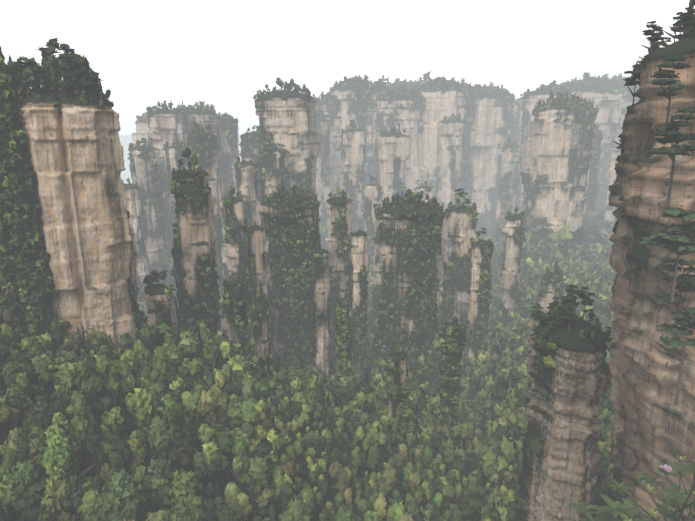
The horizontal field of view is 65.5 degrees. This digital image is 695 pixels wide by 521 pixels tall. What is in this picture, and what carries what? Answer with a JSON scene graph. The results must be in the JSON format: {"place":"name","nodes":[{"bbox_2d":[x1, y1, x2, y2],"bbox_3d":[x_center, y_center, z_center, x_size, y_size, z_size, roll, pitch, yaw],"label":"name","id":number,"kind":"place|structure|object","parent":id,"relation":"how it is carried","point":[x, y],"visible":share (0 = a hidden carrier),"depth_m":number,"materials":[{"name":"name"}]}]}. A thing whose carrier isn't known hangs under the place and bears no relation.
{"place":"outdoors","nodes":[
{"label":"outdoors","id":0,"kind":"place"},
{"bbox_2d":[132,119,238,146],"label":"massif","id":1,"kind":"structure","parent":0,"point":[142,130],"depth_m":658.32,"materials":[{"name":"grey stone"}]},
{"bbox_2d":[0,135,610,520],"bbox_3d":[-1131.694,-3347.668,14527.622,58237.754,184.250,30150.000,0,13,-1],"label":"ground","id":2,"kind":"structure","parent":0,"point":[125,142],"depth_m":196.50,"materials":[{"name":"green plant"}]},
{"bbox_2d":[0,69,54,335],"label":"pillar","id":3,"kind":"structure","parent":2,"relation":"on","point":[29,277],"depth_m":179.39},
{"bbox_2d":[19,86,136,356],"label":"pillar","id":4,"kind":"structure","parent":2,"relation":"on","point":[75,150],"depth_m":189.55,"materials":[{"name":"beige stone"}]},
{"bbox_2d":[127,210,139,330],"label":"pillar","id":5,"kind":"structure","parent":2,"relation":"on","point":[132,278],"depth_m":212.65,"materials":[{"name":"grey stone"}]},
{"bbox_2d":[123,184,148,300],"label":"pillar","id":6,"kind":"structure","parent":2,"relation":"on","point":[134,201],"depth_m":471.76,"materials":[{"name":"beige stone"}]},
{"bbox_2d":[129,146,166,276],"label":"pillar","id":7,"kind":"structure","parent":2,"relation":"on","point":[146,169],"depth_m":518.51,"materials":[{"name":"beige stone"}]},
{"bbox_2d":[145,284,178,346],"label":"pillar","id":8,"kind":"structure","parent":2,"relation":"on","point":[154,295],"depth_m":219.13,"materials":[{"name":"grey stone"}]},
{"bbox_2d":[147,109,178,248],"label":"pillar","id":9,"kind":"structure","parent":2,"relation":"on","point":[163,127],"depth_m":545.40,"materials":[{"name":"beige stone"}]},
{"bbox_2d":[164,145,188,246],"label":"pillar","id":10,"kind":"structure","parent":2,"relation":"on","point":[171,157],"depth_m":534.59,"materials":[{"name":"beige stone"}]},
{"bbox_2d":[171,170,219,334],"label":"pillar","id":11,"kind":"structure","parent":2,"relation":"on","point":[196,226],"depth_m":262.73,"materials":[{"name":"beige stone"}]},
{"bbox_2d":[180,109,226,232],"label":"pillar","id":12,"kind":"structure","parent":2,"relation":"on","point":[202,119],"depth_m":564.93,"materials":[{"name":"grey stone"}]},
{"bbox_2d":[186,132,223,287],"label":"pillar","id":13,"kind":"structure","parent":2,"relation":"on","point":[212,170],"depth_m":480.78,"materials":[{"name":"beige stone"}]},
{"bbox_2d":[219,197,229,283],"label":"pillar","id":14,"kind":"structure","parent":2,"relation":"on","point":[225,259],"depth_m":444.43,"materials":[{"name":"beige stone"}]},
{"bbox_2d":[221,119,239,196],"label":"pillar","id":15,"kind":"structure","parent":2,"relation":"on","point":[229,151],"depth_m":595.21,"materials":[{"name":"grey stone"}]},
{"bbox_2d":[221,284,246,358],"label":"pillar","id":16,"kind":"structure","parent":2,"relation":"on","point":[229,327],"depth_m":240.03,"materials":[{"name":"grey stone"}]},
{"bbox_2d":[224,197,250,338],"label":"pillar","id":17,"kind":"structure","parent":2,"relation":"on","point":[233,252],"depth_m":342.21,"materials":[{"name":"beige stone"}]},
{"bbox_2d":[234,161,261,253],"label":"pillar","id":18,"kind":"structure","parent":2,"relation":"on","point":[247,186],"depth_m":458.68,"materials":[{"name":"beige stone"}]},
{"bbox_2d":[240,132,260,196],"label":"pillar","id":19,"kind":"structure","parent":2,"relation":"on","point":[247,152],"depth_m":547.41,"materials":[{"name":"grey stone"}]},
{"bbox_2d":[246,225,270,356],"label":"pillar","id":20,"kind":"structure","parent":2,"relation":"on","point":[256,235],"depth_m":304.14,"materials":[{"name":"grey stone"}]},
{"bbox_2d":[250,301,270,368],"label":"pillar","id":21,"kind":"structure","parent":2,"relation":"on","point":[263,347],"depth_m":236.83,"materials":[{"name":"grey stone"}]},
{"bbox_2d":[259,147,289,285],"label":"pillar","id":22,"kind":"structure","parent":2,"relation":"on","point":[274,180],"depth_m":467.72,"materials":[{"name":"beige stone"}]},
{"bbox_2d":[254,91,319,233],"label":"pillar","id":23,"kind":"structure","parent":2,"relation":"on","point":[285,119],"depth_m":486.05,"materials":[{"name":"beige stone"}]},
{"bbox_2d":[258,194,320,370],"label":"pillar","id":24,"kind":"structure","parent":2,"relation":"on","point":[275,313],"depth_m":328.89,"materials":[{"name":"beige stone"}]},
{"bbox_2d":[314,249,330,378],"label":"pillar","id":25,"kind":"structure","parent":2,"relation":"on","point":[322,301],"depth_m":312.05,"materials":[{"name":"grey stone"}]},
{"bbox_2d":[315,119,331,232],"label":"pillar","id":26,"kind":"structure","parent":2,"relation":"on","point":[323,130],"depth_m":669.46,"materials":[{"name":"beige stone"}]},
{"bbox_2d":[315,99,341,196],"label":"pillar","id":27,"kind":"structure","parent":2,"relation":"on","point":[335,166],"depth_m":699.20,"materials":[{"name":"grey stone"}]},
{"bbox_2d":[324,197,353,352],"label":"pillar","id":28,"kind":"structure","parent":2,"relation":"on","point":[341,265],"depth_m":382.04,"materials":[{"name":"beige stone"}]},
{"bbox_2d":[335,298,351,377],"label":"pillar","id":29,"kind":"structure","parent":2,"relation":"on","point":[340,301],"depth_m":276.18,"materials":[{"name":"grey stone"}]},
{"bbox_2d":[0,0,694,520],"bbox_3d":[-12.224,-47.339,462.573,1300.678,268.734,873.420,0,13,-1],"label":"trees","id":30,"kind":"object","parent":2,"relation":"on","point":[672,353],"visible":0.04,"depth_m":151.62,"materials":[{"name":"green plant"}]},
{"bbox_2d":[341,129,366,231],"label":"pillar","id":31,"kind":"structure","parent":2,"relation":"on","point":[354,142],"depth_m":645.86,"materials":[{"name":"beige stone"}]},
{"bbox_2d":[329,83,387,201],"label":"pillar","id":32,"kind":"structure","parent":2,"relation":"on","point":[344,95],"depth_m":692.92,"materials":[{"name":"grey stone"}]},
{"bbox_2d":[351,231,368,376],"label":"pillar","id":33,"kind":"structure","parent":2,"relation":"on","point":[359,252],"depth_m":339.24,"materials":[{"name":"beige stone"}]},
{"bbox_2d":[362,184,380,263],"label":"pillar","id":34,"kind":"structure","parent":2,"relation":"on","point":[372,192],"depth_m":585.11,"materials":[{"name":"beige stone"}]},
{"bbox_2d":[372,208,383,317],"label":"pillar","id":35,"kind":"structure","parent":2,"relation":"on","point":[378,263],"depth_m":428.44,"materials":[{"name":"beige stone"}]},
{"bbox_2d":[378,132,410,206],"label":"pillar","id":36,"kind":"structure","parent":2,"relation":"on","point":[391,147],"depth_m":618.72,"materials":[{"name":"beige stone"}]},
{"bbox_2d":[386,352,407,441],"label":"pillar","id":37,"kind":"structure","parent":2,"relation":"on","point":[399,359],"depth_m":215.16,"materials":[{"name":"grey stone"}]},
{"bbox_2d":[372,93,428,199],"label":"pillar","id":38,"kind":"structure","parent":2,"relation":"on","point":[411,123],"depth_m":694.80,"materials":[{"name":"grey stone"}]},
{"bbox_2d":[374,200,444,371],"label":"pillar","id":39,"kind":"structure","parent":2,"relation":"on","point":[392,256],"depth_m":337.38,"materials":[{"name":"beige stone"}]},
{"bbox_2d":[414,186,433,202],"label":"pillar","id":40,"kind":"structure","parent":2,"relation":"on","point":[428,190],"depth_m":569.46,"materials":[{"name":"beige stone"}]},
{"bbox_2d":[435,234,441,330],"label":"pillar","id":41,"kind":"structure","parent":2,"relation":"on","point":[438,262],"depth_m":370.93,"materials":[{"name":"beige stone"}]},
{"bbox_2d":[415,85,475,206],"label":"pillar","id":42,"kind":"structure","parent":2,"relation":"on","point":[440,105],"depth_m":704.02,"materials":[{"name":"grey stone"}]},
{"bbox_2d":[436,119,465,224],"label":"pillar","id":43,"kind":"structure","parent":2,"relation":"on","point":[450,132],"depth_m":684.49,"materials":[{"name":"beige stone"}]},
{"bbox_2d":[438,322,463,441],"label":"pillar","id":44,"kind":"structure","parent":2,"relation":"on","point":[456,358],"depth_m":248.34,"materials":[{"name":"grey stone"}]},
{"bbox_2d":[441,205,476,333],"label":"pillar","id":45,"kind":"structure","parent":2,"relation":"on","point":[457,242],"depth_m":406.27,"materials":[{"name":"beige stone"}]},
{"bbox_2d":[467,240,492,360],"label":"pillar","id":46,"kind":"structure","parent":2,"relation":"on","point":[476,311],"depth_m":362.94,"materials":[{"name":"beige stone"}]},
{"bbox_2d":[469,93,514,217],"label":"pillar","id":47,"kind":"structure","parent":2,"relation":"on","point":[486,137],"depth_m":722.30,"materials":[{"name":"grey stone"}]},
{"bbox_2d":[495,144,520,227],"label":"pillar","id":48,"kind":"structure","parent":2,"relation":"on","point":[510,162],"depth_m":675.61,"materials":[{"name":"beige stone"}]},
{"bbox_2d":[498,213,522,321],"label":"pillar","id":49,"kind":"structure","parent":2,"relation":"on","point":[509,277],"depth_m":438.38,"materials":[{"name":"beige stone"}]},
{"bbox_2d":[510,101,518,145],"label":"pillar","id":50,"kind":"structure","parent":2,"relation":"on","point":[515,112],"depth_m":752.92,"materials":[{"name":"grey stone"}]},
{"bbox_2d":[517,97,522,161],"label":"pillar","id":51,"kind":"structure","parent":2,"relation":"on","point":[519,113],"depth_m":759.96,"materials":[{"name":"grey stone"}]},
{"bbox_2d":[516,90,570,208],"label":"pillar","id":52,"kind":"structure","parent":2,"relation":"on","point":[529,105],"depth_m":676.56,"materials":[{"name":"grey stone"}]},
{"bbox_2d":[538,272,561,315],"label":"pillar","id":53,"kind":"structure","parent":2,"relation":"on","point":[550,293],"depth_m":395.77,"materials":[{"name":"grey stone"}]},
{"bbox_2d":[520,102,596,239],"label":"pillar","id":54,"kind":"structure","parent":2,"relation":"on","point":[552,143],"depth_m":558.35,"materials":[{"name":"beige stone"}]},
{"bbox_2d":[513,318,611,520],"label":"pillar","id":55,"kind":"structure","parent":2,"relation":"on","point":[563,407],"depth_m":97.90,"materials":[{"name":"beige stone"}]},
{"bbox_2d":[583,132,602,214],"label":"pillar","id":56,"kind":"structure","parent":2,"relation":"on","point":[597,140],"depth_m":626.01,"materials":[{"name":"grey stone"}]},
{"bbox_2d":[564,83,632,193],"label":"pillar","id":57,"kind":"structure","parent":2,"relation":"on","point":[609,112],"depth_m":687.50,"materials":[{"name":"grey stone"}]},
{"bbox_2d":[603,146,620,223],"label":"pillar","id":58,"kind":"structure","parent":2,"relation":"on","point":[608,210],"depth_m":608.27,"materials":[{"name":"beige stone"}]},
{"bbox_2d":[602,90,639,184],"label":"pillar","id":59,"kind":"structure","parent":2,"relation":"on","point":[619,130],"depth_m":691.57,"materials":[{"name":"grey stone"}]},
{"bbox_2d":[567,455,694,520],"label":"rhododendron shrub","id":60,"kind":"object","parent":2,"relation":"on","point":[617,510],"visible":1,"depth_m":3.29,"materials":[{"name":"green plant"}]},
{"bbox_2d":[607,35,694,520],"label":"cliff","id":61,"kind":"structure","parent":2,"relation":"on","point":[652,426],"depth_m":48.49,"materials":[{"name":"beige stone"}]},
{"bbox_2d":[0,0,694,134],"label":"sky","id":62,"kind":"structure","parent":0,"point":[218,53],"materials":[{"name":"white"}]}
]}

